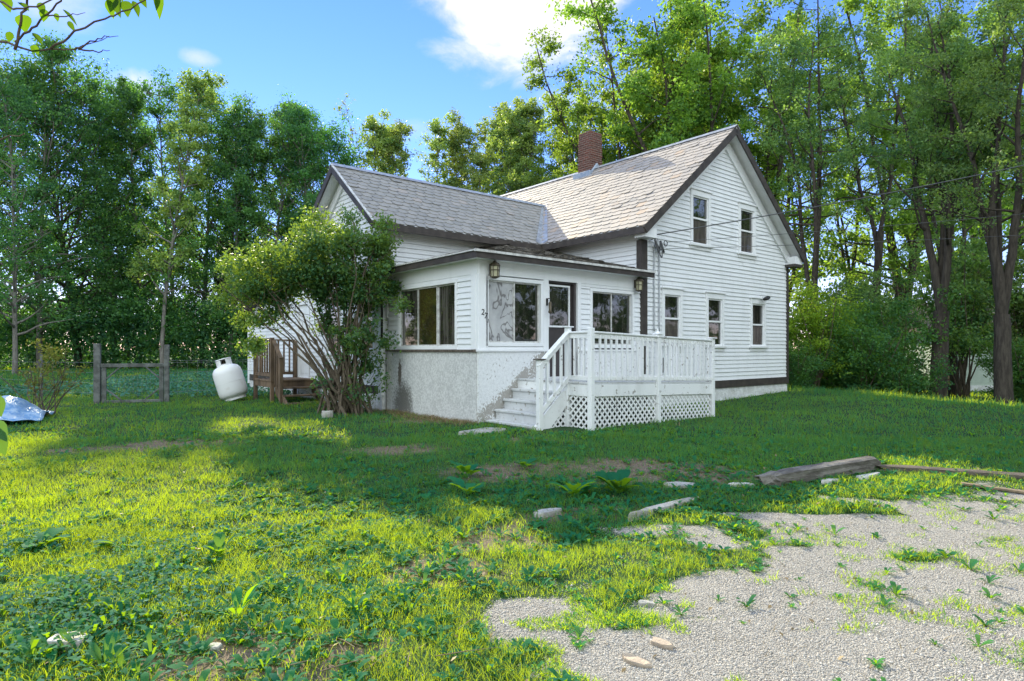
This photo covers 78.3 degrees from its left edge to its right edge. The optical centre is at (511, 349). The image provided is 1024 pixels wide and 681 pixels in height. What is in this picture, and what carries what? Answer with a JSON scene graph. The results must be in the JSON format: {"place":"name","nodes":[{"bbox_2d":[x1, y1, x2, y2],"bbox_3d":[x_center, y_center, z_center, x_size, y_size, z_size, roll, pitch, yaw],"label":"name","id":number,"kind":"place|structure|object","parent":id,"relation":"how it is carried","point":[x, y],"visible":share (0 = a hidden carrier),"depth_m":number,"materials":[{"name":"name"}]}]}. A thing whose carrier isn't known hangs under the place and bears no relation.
{"place":"outdoors","nodes":[
{"label":"outdoors","id":0,"kind":"place"},
{"bbox_2d":[0,366,1023,680],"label":"grass","id":1,"kind":"structure","parent":0,"point":[386,532],"depth_m":6.17,"materials":[{"name":"green plant"}]},
{"bbox_2d":[0,350,1023,680],"bbox_3d":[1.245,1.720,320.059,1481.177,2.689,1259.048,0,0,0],"label":"ground","id":2,"kind":"structure","parent":0,"point":[722,570],"depth_m":4.56,"materials":[{"name":"soil"}]},
{"bbox_2d":[0,395,53,420],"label":"tarp","id":3,"kind":"object","parent":2,"relation":"on","point":[17,409],"visible":0.93,"depth_m":11.42,"materials":[{"name":"blue plastic"}]},
{"bbox_2d":[0,29,76,331],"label":"broadleaf tree","id":4,"kind":"object","parent":2,"relation":"on","point":[44,167],"visible":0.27,"depth_m":39.08,"materials":[{"name":"green plant"}]},
{"bbox_2d":[7,527,70,549],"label":"broadleaf plant","id":5,"kind":"object","parent":2,"relation":"on","point":[52,532],"visible":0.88,"depth_m":4.78,"materials":[{"name":"green plant"}]},
{"bbox_2d":[0,338,86,414],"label":"dying shrub","id":6,"kind":"object","parent":2,"relation":"on","point":[53,355],"visible":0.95,"depth_m":12.55,"materials":[{"name":"brown plant"}]},
{"bbox_2d":[0,60,90,374],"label":"broadleaf tree","id":7,"kind":"object","parent":2,"relation":"on","point":[19,99],"visible":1,"depth_m":33.20,"materials":[{"name":"green plant"}]},
{"bbox_2d":[0,29,119,368],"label":"broadleaf tree","id":8,"kind":"object","parent":2,"relation":"on","point":[56,57],"visible":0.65,"depth_m":40.17,"materials":[{"name":"green plant"}]},
{"bbox_2d":[0,42,146,368],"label":"broadleaf tree","id":9,"kind":"object","parent":2,"relation":"on","point":[107,286],"visible":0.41,"depth_m":41.36,"materials":[{"name":"green plant"}]},
{"bbox_2d":[0,0,163,454],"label":"sapling","id":10,"kind":"object","parent":2,"relation":"on","point":[24,22],"visible":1,"depth_m":2.58,"materials":[{"name":"green plant"}]},
{"bbox_2d":[49,63,147,368],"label":"broadleaf tree","id":11,"kind":"object","parent":2,"relation":"on","point":[71,287],"visible":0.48,"depth_m":43.42,"materials":[{"name":"green plant"}]},
{"bbox_2d":[72,629,134,673],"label":"broadleaf plant","id":12,"kind":"object","parent":2,"relation":"on","point":[110,641],"visible":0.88,"depth_m":2.99,"materials":[{"name":"green plant"}]},
{"bbox_2d":[39,74,168,361],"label":"broadleaf tree","id":13,"kind":"object","parent":2,"relation":"on","point":[112,89],"visible":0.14,"depth_m":45.89,"materials":[{"name":"green plant"}]},
{"bbox_2d":[63,71,162,360],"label":"broadleaf tree","id":14,"kind":"object","parent":2,"relation":"on","point":[82,291],"visible":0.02,"depth_m":47.65,"materials":[{"name":"green plant"}]},
{"bbox_2d":[0,287,247,369],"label":"undergrowth","id":15,"kind":"object","parent":2,"relation":"on","point":[140,342],"visible":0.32,"depth_m":41.78,"materials":[{"name":"green plant"}]},
{"bbox_2d":[93,344,169,403],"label":"wooden gate","id":16,"kind":"structure","parent":2,"relation":"on","point":[100,378],"depth_m":15.54,"materials":[{"name":"grey wood"}]},
{"bbox_2d":[83,67,180,362],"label":"broadleaf tree","id":17,"kind":"object","parent":2,"relation":"on","point":[123,107],"visible":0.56,"depth_m":44.68,"materials":[{"name":"green plant"}]},
{"bbox_2d":[1,208,281,363],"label":"woods","id":18,"kind":"object","parent":2,"relation":"on","point":[29,282],"visible":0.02,"depth_m":59.65,"materials":[{"name":"green plant"}]},
{"bbox_2d":[0,370,302,397],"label":"meadow clover","id":19,"kind":"object","parent":2,"relation":"on","point":[87,386],"visible":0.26,"depth_m":20.27,"materials":[{"name":"green plant"}]},
{"bbox_2d":[105,65,220,366],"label":"broadleaf tree","id":20,"kind":"object","parent":2,"relation":"on","point":[154,112],"visible":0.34,"depth_m":44.68,"materials":[{"name":"green plant"}]},
{"bbox_2d":[122,66,234,362],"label":"broadleaf tree","id":21,"kind":"object","parent":2,"relation":"on","point":[176,205],"visible":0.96,"depth_m":40.93,"materials":[{"name":"green plant"}]},
{"bbox_2d":[146,82,261,366],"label":"broadleaf tree","id":22,"kind":"object","parent":2,"relation":"on","point":[195,265],"visible":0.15,"depth_m":44.74,"materials":[{"name":"green plant"}]},
{"bbox_2d":[148,91,291,366],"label":"broadleaf tree","id":23,"kind":"object","parent":2,"relation":"on","point":[254,122],"visible":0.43,"depth_m":42.47,"materials":[{"name":"green plant"}]},
{"bbox_2d":[201,532,239,557],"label":"broadleaf plant","id":24,"kind":"object","parent":2,"relation":"on","point":[217,544],"visible":0.88,"depth_m":4.59,"materials":[{"name":"green plant"}]},
{"bbox_2d":[185,93,272,356],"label":"broadleaf tree","id":25,"kind":"object","parent":2,"relation":"on","point":[243,161],"visible":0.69,"depth_m":42.34,"materials":[{"name":"green plant"}]},
{"bbox_2d":[212,357,247,400],"bbox_3d":[-7.381,0.776,16.431,0.734,1.105,0.734,-17,2,0],"label":"propane tank","id":26,"kind":"object","parent":2,"relation":"on","point":[229,380],"visible":0.99,"depth_m":16.17,"materials":[{"name":"white metal"}]},
{"bbox_2d":[0,499,462,680],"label":"ground cover","id":27,"kind":"object","parent":2,"relation":"on","point":[142,564],"visible":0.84,"depth_m":3.79,"materials":[{"name":"green plant"}]},
{"bbox_2d":[192,90,288,365],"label":"broadleaf tree","id":28,"kind":"object","parent":2,"relation":"on","point":[251,119],"visible":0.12,"depth_m":45.59,"materials":[{"name":"green plant"}]},
{"bbox_2d":[213,579,267,620],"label":"broadleaf plant","id":29,"kind":"object","parent":2,"relation":"on","point":[236,595],"visible":0.99,"depth_m":3.59,"materials":[{"name":"green plant"}]},
{"bbox_2d":[0,550,511,680],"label":"dandelion weeds","id":30,"kind":"object","parent":2,"relation":"on","point":[63,633],"visible":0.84,"depth_m":3.37,"materials":[{"name":"green plant"}]},
{"bbox_2d":[218,97,324,333],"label":"broadleaf tree","id":31,"kind":"object","parent":2,"relation":"on","point":[281,202],"visible":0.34,"depth_m":44.57,"materials":[{"name":"green plant"}]},
{"bbox_2d":[66,609,497,680],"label":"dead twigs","id":32,"kind":"object","parent":2,"relation":"on","point":[251,633],"visible":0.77,"depth_m":3.06,"materials":[{"name":"brown wood"}]},
{"bbox_2d":[253,338,324,404],"bbox_3d":[-5.727,0.600,16.230,1.170,1.800,2.220,0,0,-40],"label":"side stoop","id":33,"kind":"object","parent":2,"relation":"on","point":[278,381],"visible":0.79,"depth_m":15.98,"materials":[{"name":"brown wood"}]},
{"bbox_2d":[258,87,332,248],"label":"broadleaf tree","id":34,"kind":"object","parent":2,"relation":"on","point":[292,192],"visible":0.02,"depth_m":47.82,"materials":[{"name":"green plant"}]},
{"bbox_2d":[262,100,345,249],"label":"broadleaf tree","id":35,"kind":"object","parent":2,"relation":"on","point":[301,114],"visible":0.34,"depth_m":44.34,"materials":[{"name":"green plant"}]},
{"bbox_2d":[197,202,414,416],"bbox_3d":[-4.164,-0.816,13.108,4.484,4.583,2.733,0,0,0],"label":"lilac bush","id":36,"kind":"object","parent":2,"relation":"on","point":[312,266],"visible":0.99,"depth_m":12.74,"materials":[{"name":"green plant"}]},
{"bbox_2d":[274,107,372,254],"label":"broadleaf tree","id":37,"kind":"object","parent":2,"relation":"on","point":[347,158],"visible":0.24,"depth_m":45.54,"materials":[{"name":"green plant"}]},
{"bbox_2d":[352,108,392,173],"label":"slender tree","id":38,"kind":"object","parent":2,"relation":"on","point":[373,125],"visible":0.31,"depth_m":45.25,"materials":[{"name":"green plant"}]},
{"bbox_2d":[358,123,400,173],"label":"slender tree","id":39,"kind":"object","parent":2,"relation":"on","point":[383,146],"visible":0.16,"depth_m":45.74,"materials":[{"name":"green plant"}]},
{"bbox_2d":[379,118,426,177],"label":"slender tree","id":40,"kind":"object","parent":2,"relation":"on","point":[399,130],"visible":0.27,"depth_m":45.77,"materials":[{"name":"green plant"}]},
{"bbox_2d":[415,112,455,183],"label":"slender tree","id":41,"kind":"object","parent":2,"relation":"on","point":[437,145],"visible":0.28,"depth_m":48.31,"materials":[{"name":"green plant"}]},
{"bbox_2d":[440,121,484,186],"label":"slender tree","id":42,"kind":"object","parent":2,"relation":"on","point":[462,161],"visible":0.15,"depth_m":48.50,"materials":[{"name":"green plant"}]},
{"bbox_2d":[442,107,484,191],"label":"slender tree","id":43,"kind":"object","parent":2,"relation":"on","point":[454,111],"visible":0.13,"depth_m":48.76,"materials":[{"name":"green plant"}]},
{"bbox_2d":[446,476,485,494],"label":"broadleaf plant","id":44,"kind":"object","parent":2,"relation":"on","point":[461,484],"visible":1,"depth_m":6.36,"materials":[{"name":"green plant"}]},
{"bbox_2d":[448,125,487,189],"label":"slender tree","id":45,"kind":"object","parent":2,"relation":"on","point":[465,150],"visible":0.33,"depth_m":47.46,"materials":[{"name":"green plant"}]},
{"bbox_2d":[460,147,495,192],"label":"slender tree","id":46,"kind":"object","parent":2,"relation":"on","point":[483,174],"visible":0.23,"depth_m":42.66,"materials":[{"name":"green plant"}]},
{"bbox_2d":[472,111,510,194],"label":"slender tree","id":47,"kind":"object","parent":2,"relation":"on","point":[496,168],"visible":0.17,"depth_m":48.63,"materials":[{"name":"green plant"}]},
{"bbox_2d":[481,96,523,194],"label":"slender tree","id":48,"kind":"object","parent":2,"relation":"on","point":[500,107],"visible":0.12,"depth_m":49.02,"materials":[{"name":"green plant"}]},
{"bbox_2d":[485,118,527,195],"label":"slender tree","id":49,"kind":"object","parent":2,"relation":"on","point":[505,160],"visible":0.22,"depth_m":46.37,"materials":[{"name":"green plant"}]},
{"bbox_2d":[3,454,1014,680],"bbox_3d":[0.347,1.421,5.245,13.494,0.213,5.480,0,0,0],"label":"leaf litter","id":50,"kind":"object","parent":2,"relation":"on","point":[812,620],"visible":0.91,"depth_m":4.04,"materials":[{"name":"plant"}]},
{"bbox_2d":[0,408,1019,680],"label":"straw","id":51,"kind":"object","parent":2,"relation":"on","point":[436,418],"visible":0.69,"depth_m":7.36,"materials":[{"name":"beige plant"}]},
{"bbox_2d":[0,425,1023,680],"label":"weeds","id":52,"kind":"object","parent":2,"relation":"on","point":[202,647],"visible":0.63,"depth_m":4.93,"materials":[{"name":"green plant"}]},
{"bbox_2d":[11,464,1023,680],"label":"gravel","id":53,"kind":"structure","parent":2,"relation":"on","point":[804,655],"depth_m":3.48,"materials":[{"name":"grey gravel"}]},
{"bbox_2d":[490,103,547,191],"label":"slender tree","id":54,"kind":"object","parent":2,"relation":"on","point":[531,180],"visible":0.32,"depth_m":45.28,"materials":[{"name":"green plant"}]},
{"bbox_2d":[238,124,805,422],"bbox_3d":[-0.275,-2.560,19.583,12.224,8.720,13.134,0,0,-40],"label":"farmhouse","id":55,"kind":"object","parent":2,"relation":"on","point":[577,248],"visible":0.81,"depth_m":14.98,"materials":[{"name":"white paint"}]},
{"bbox_2d":[297,301,309,377],"bbox_3d":[-5.661,-0.205,17.136,0.130,2.210,0.890,0,0,-40],"label":"side door","id":56,"kind":"structure","parent":55,"relation":"in","point":[303,369],"depth_m":17.18,"materials":[{"name":"white paint"}]},
{"bbox_2d":[397,279,457,349],"bbox_3d":[-1.700,-0.663,12.640,0.120,1.325,2.230,0,0,-40],"label":"porch window","id":57,"kind":"structure","parent":55,"relation":"in","point":[432,322],"depth_m":12.55,"materials":[{"name":"glass"}]},
{"bbox_2d":[486,275,543,346],"bbox_3d":[0.035,-0.700,11.838,1.415,1.280,0.120,0,0,-40],"label":"porch window","id":58,"kind":"structure","parent":55,"relation":"in","point":[515,306],"depth_m":11.82,"materials":[{"name":"glass"}]},
{"bbox_2d":[549,281,575,375],"bbox_3d":[0.966,-0.475,12.669,0.800,2.010,0.110,0,0,-40],"label":"door","id":59,"kind":"structure","parent":55,"relation":"in","point":[562,295],"depth_m":12.68,"materials":[{"name":"brown paint"}]},
{"bbox_2d":[589,288,634,347],"bbox_3d":[2.143,-0.660,13.588,1.425,1.260,0.120,0,0,-40],"label":"porch window","id":60,"kind":"structure","parent":55,"relation":"in","point":[611,310],"depth_m":13.61,"materials":[{"name":"glass"}]},
{"bbox_2d":[651,238,667,330],"bbox_3d":[3.425,-1.520,14.437,0.621,2.201,0.226,0,0,-40],"label":"service entrance","id":61,"kind":"object","parent":55,"relation":"attached to","point":[659,245],"visible":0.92,"depth_m":14.40,"materials":[{"name":"black metal"}]},
{"bbox_2d":[657,165,1023,234],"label":"overhead wire","id":62,"kind":"object","parent":61,"relation":"attached to","point":[837,202],"visible":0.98,"depth_m":14.92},
{"bbox_2d":[661,286,685,349],"bbox_3d":[3.785,-0.722,14.903,0.890,1.485,0.155,0,0,-40],"label":"window","id":63,"kind":"structure","parent":55,"relation":"in","point":[672,298],"depth_m":14.94,"materials":[{"name":"white paint"}]},
{"bbox_2d":[689,186,713,251],"bbox_3d":[4.677,-3.217,15.643,0.950,1.495,0.155,0,0,-40],"label":"window","id":64,"kind":"structure","parent":55,"relation":"in","point":[700,200],"depth_m":15.67,"materials":[{"name":"white paint"}]},
{"bbox_2d":[705,291,726,350],"bbox_3d":[5.169,-0.712,16.053,0.910,1.505,0.155,0,0,-40],"label":"window","id":65,"kind":"structure","parent":55,"relation":"in","point":[715,301],"depth_m":16.12,"materials":[{"name":"white paint"}]},
{"bbox_2d":[737,201,757,259],"bbox_3d":[6.354,-3.203,17.035,0.950,1.485,0.155,0,0,-40],"label":"window","id":66,"kind":"structure","parent":55,"relation":"in","point":[746,210],"depth_m":17.06,"materials":[{"name":"white paint"}]},
{"bbox_2d":[749,297,768,350],"bbox_3d":[6.793,-0.698,17.400,0.910,1.475,0.155,0,0,-40],"label":"window","id":67,"kind":"structure","parent":55,"relation":"in","point":[757,305],"depth_m":17.43,"materials":[{"name":"white paint"}]},
{"bbox_2d":[509,90,551,189],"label":"slender tree","id":68,"kind":"object","parent":2,"relation":"on","point":[532,127],"visible":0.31,"depth_m":45.22,"materials":[{"name":"green plant"}]},
{"bbox_2d":[525,116,608,184],"bbox_3d":[3.791,-6.172,40.214,6.957,15.992,10.024,0,0,-23],"label":"tall tree","id":69,"kind":"object","parent":2,"relation":"on","point":[538,171],"visible":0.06,"depth_m":39.77,"materials":[{"name":"green plant"}]},
{"bbox_2d":[548,480,599,496],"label":"broadleaf plant","id":70,"kind":"object","parent":2,"relation":"on","point":[581,487],"visible":0.91,"depth_m":6.10,"materials":[{"name":"green plant"}]},
{"bbox_2d":[485,326,716,430],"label":"front deck","id":71,"kind":"structure","parent":2,"relation":"on","point":[539,401],"depth_m":10.99,"materials":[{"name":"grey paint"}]},
{"bbox_2d":[592,469,642,493],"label":"broadleaf plant","id":72,"kind":"object","parent":2,"relation":"on","point":[619,480],"visible":1,"depth_m":6.28,"materials":[{"name":"green plant"}]},
{"bbox_2d":[622,653,652,668],"bbox_3d":[0.599,1.515,3.030,0.171,0.054,0.066,1,4,45],"label":"flat stone","id":73,"kind":"object","parent":2,"relation":"on","point":[632,660],"visible":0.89,"depth_m":3.02,"materials":[{"name":"beige stone"}]},
{"bbox_2d":[548,46,735,178],"bbox_3d":[6.968,-8.172,39.107,13.194,21.049,9.157,0,0,24],"label":"tall tree","id":74,"kind":"object","parent":2,"relation":"on","point":[599,120],"visible":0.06,"depth_m":38.51,"materials":[{"name":"green plant"}]},
{"bbox_2d":[520,4,780,178],"bbox_3d":[6.544,-7.812,33.658,12.477,19.906,8.659,0,0,-7],"label":"tall tree","id":75,"kind":"object","parent":2,"relation":"on","point":[558,116],"visible":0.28,"depth_m":32.63,"materials":[{"name":"green plant"}]},
{"bbox_2d":[628,497,699,521],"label":"edging slab","id":76,"kind":"structure","parent":2,"relation":"on","point":[654,507],"depth_m":5.63,"materials":[{"name":"stone"}]},
{"bbox_2d":[599,0,736,161],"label":"tall tree","id":77,"kind":"object","parent":2,"relation":"on","point":[643,66],"visible":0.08,"depth_m":32.37,"materials":[{"name":"green plant"}]},
{"bbox_2d":[544,0,798,231],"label":"tall tree","id":78,"kind":"object","parent":2,"relation":"on","point":[672,38],"visible":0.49,"depth_m":30.43,"materials":[{"name":"green plant"}]},
{"bbox_2d":[472,486,1015,680],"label":"gravel weeds","id":79,"kind":"object","parent":2,"relation":"on","point":[579,644],"visible":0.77,"depth_m":3.92,"materials":[{"name":"green plant"}]},
{"bbox_2d":[644,0,847,286],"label":"tall tree","id":80,"kind":"object","parent":2,"relation":"on","point":[771,166],"visible":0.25,"depth_m":33.88,"materials":[{"name":"green plant"}]},
{"bbox_2d":[748,26,845,361],"bbox_3d":[17.500,-9.013,40.448,6.943,22.798,7.345,0,0,-4],"label":"tall tree","id":81,"kind":"object","parent":2,"relation":"on","point":[788,200],"visible":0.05,"depth_m":39.96,"materials":[{"name":"green plant"}]},
{"bbox_2d":[735,0,894,389],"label":"tall tree","id":82,"kind":"object","parent":2,"relation":"on","point":[812,129],"visible":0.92,"depth_m":23.93,"materials":[{"name":"green plant"}]},
{"bbox_2d":[787,336,843,388],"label":"shrub","id":83,"kind":"object","parent":2,"relation":"on","point":[801,373],"visible":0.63,"depth_m":19.61,"materials":[{"name":"green plant"}]},
{"bbox_2d":[753,456,880,485],"bbox_3d":[3.446,1.361,7.034,2.042,0.167,0.179,-1,0,-29],"label":"landscape timber","id":84,"kind":"object","parent":2,"relation":"on","point":[807,473],"visible":0.89,"depth_m":6.92,"materials":[{"name":"grey wood"}]},
{"bbox_2d":[789,276,872,389],"bbox_3d":[9.964,-0.434,20.794,3.028,4.046,2.947,0,0,42],"label":"shrub","id":85,"kind":"object","parent":2,"relation":"on","point":[808,316],"visible":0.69,"depth_m":20.32,"materials":[{"name":"green plant"}]},
{"bbox_2d":[801,58,896,302],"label":"tall tree","id":86,"kind":"object","parent":2,"relation":"on","point":[870,178],"visible":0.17,"depth_m":41.79,"materials":[{"name":"green plant"}]},
{"bbox_2d":[789,302,917,391],"bbox_3d":[11.095,0.354,21.446,3.686,3.953,5.341,0,0,-19],"label":"shrub","id":87,"kind":"object","parent":2,"relation":"on","point":[874,341],"visible":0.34,"depth_m":20.36,"materials":[{"name":"green plant"}]},
{"bbox_2d":[789,324,930,393],"bbox_3d":[11.276,0.881,20.749,4.292,3.477,3.834,0,0,33],"label":"shrub","id":88,"kind":"object","parent":2,"relation":"on","point":[873,371],"visible":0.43,"depth_m":19.83,"materials":[{"name":"green plant"}]},
{"bbox_2d":[793,264,934,379],"bbox_3d":[14.800,-0.266,26.327,7.940,5.876,5.479,0,0,-42],"label":"shrub","id":89,"kind":"object","parent":2,"relation":"on","point":[898,279],"visible":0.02,"depth_m":24.30,"materials":[{"name":"green plant"}]},
{"bbox_2d":[817,264,926,335],"bbox_3d":[12.980,-0.493,23.104,3.332,5.239,3.818,0,0,-27],"label":"shrub","id":90,"kind":"object","parent":2,"relation":"on","point":[872,276],"visible":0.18,"depth_m":22.87,"materials":[{"name":"green plant"}]},
{"bbox_2d":[799,0,952,301],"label":"tall tree","id":91,"kind":"object","parent":2,"relation":"on","point":[878,235],"visible":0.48,"depth_m":25.12,"materials":[{"name":"green plant"}]},
{"bbox_2d":[817,283,973,393],"bbox_3d":[12.873,0.192,21.832,4.384,4.701,6.352,0,0,15],"label":"shrub","id":92,"kind":"object","parent":2,"relation":"on","point":[892,329],"visible":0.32,"depth_m":20.65,"materials":[{"name":"green plant"}]},
{"bbox_2d":[789,219,1023,337],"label":"distant woods","id":93,"kind":"object","parent":2,"relation":"on","point":[823,264],"visible":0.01,"depth_m":45.02,"materials":[{"name":"green plant"}]},
{"bbox_2d":[858,351,960,397],"bbox_3d":[12.668,1.296,20.102,3.131,2.536,2.797,0,0,-4],"label":"shrub","id":94,"kind":"object","parent":2,"relation":"on","point":[921,382],"visible":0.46,"depth_m":19.74,"materials":[{"name":"green plant"}]},
{"bbox_2d":[796,0,1023,301],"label":"tall tree","id":95,"kind":"object","parent":2,"relation":"on","point":[909,230],"visible":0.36,"depth_m":34.92,"materials":[{"name":"green plant"}]},
{"bbox_2d":[833,0,1023,399],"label":"tall tree","id":96,"kind":"object","parent":2,"relation":"on","point":[940,270],"visible":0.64,"depth_m":20.51,"materials":[{"name":"green plant"}]},
{"bbox_2d":[860,0,1012,398],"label":"tall tree","id":97,"kind":"object","parent":2,"relation":"on","point":[952,391],"visible":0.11,"depth_m":26.28,"materials":[{"name":"green plant"}]},
{"bbox_2d":[876,464,1023,480],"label":"landscape timber","id":98,"kind":"object","parent":2,"relation":"on","point":[972,472],"visible":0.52,"depth_m":7.16,"materials":[{"name":"brown wood"}]},
{"bbox_2d":[882,303,1019,390],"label":"neighbour house","id":99,"kind":"structure","parent":2,"relation":"on","point":[979,381],"depth_m":30.97,"materials":[{"name":"white"}]},
{"bbox_2d":[884,0,1023,300],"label":"tall tree","id":100,"kind":"object","parent":2,"relation":"on","point":[971,232],"visible":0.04,"depth_m":36.45,"materials":[{"name":"green plant"}]},
{"bbox_2d":[886,0,1023,405],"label":"tall tree","id":101,"kind":"object","parent":2,"relation":"on","point":[1002,89],"visible":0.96,"depth_m":18.76,"materials":[{"name":"green plant"}]},
{"bbox_2d":[895,228,1023,400],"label":"shrub","id":102,"kind":"object","parent":2,"relation":"on","point":[966,322],"visible":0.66,"depth_m":23.11,"materials":[{"name":"green plant"}]},
{"bbox_2d":[950,225,1023,351],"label":"shrub","id":103,"kind":"object","parent":2,"relation":"on","point":[1017,324],"visible":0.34,"depth_m":23.20,"materials":[{"name":"green plant"}]},
{"bbox_2d":[960,332,1023,403],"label":"shrub","id":104,"kind":"object","parent":2,"relation":"on","point":[989,366],"visible":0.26,"depth_m":21.15,"materials":[{"name":"green plant"}]},
{"bbox_2d":[971,335,1023,404],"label":"shrub","id":105,"kind":"object","parent":2,"relation":"on","point":[1019,362],"visible":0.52,"depth_m":20.62,"materials":[{"name":"green plant"}]},
{"bbox_2d":[0,0,1023,349],"label":"sky","id":106,"kind":"structure","parent":0,"point":[416,61],"materials":[{"name":"blue"}]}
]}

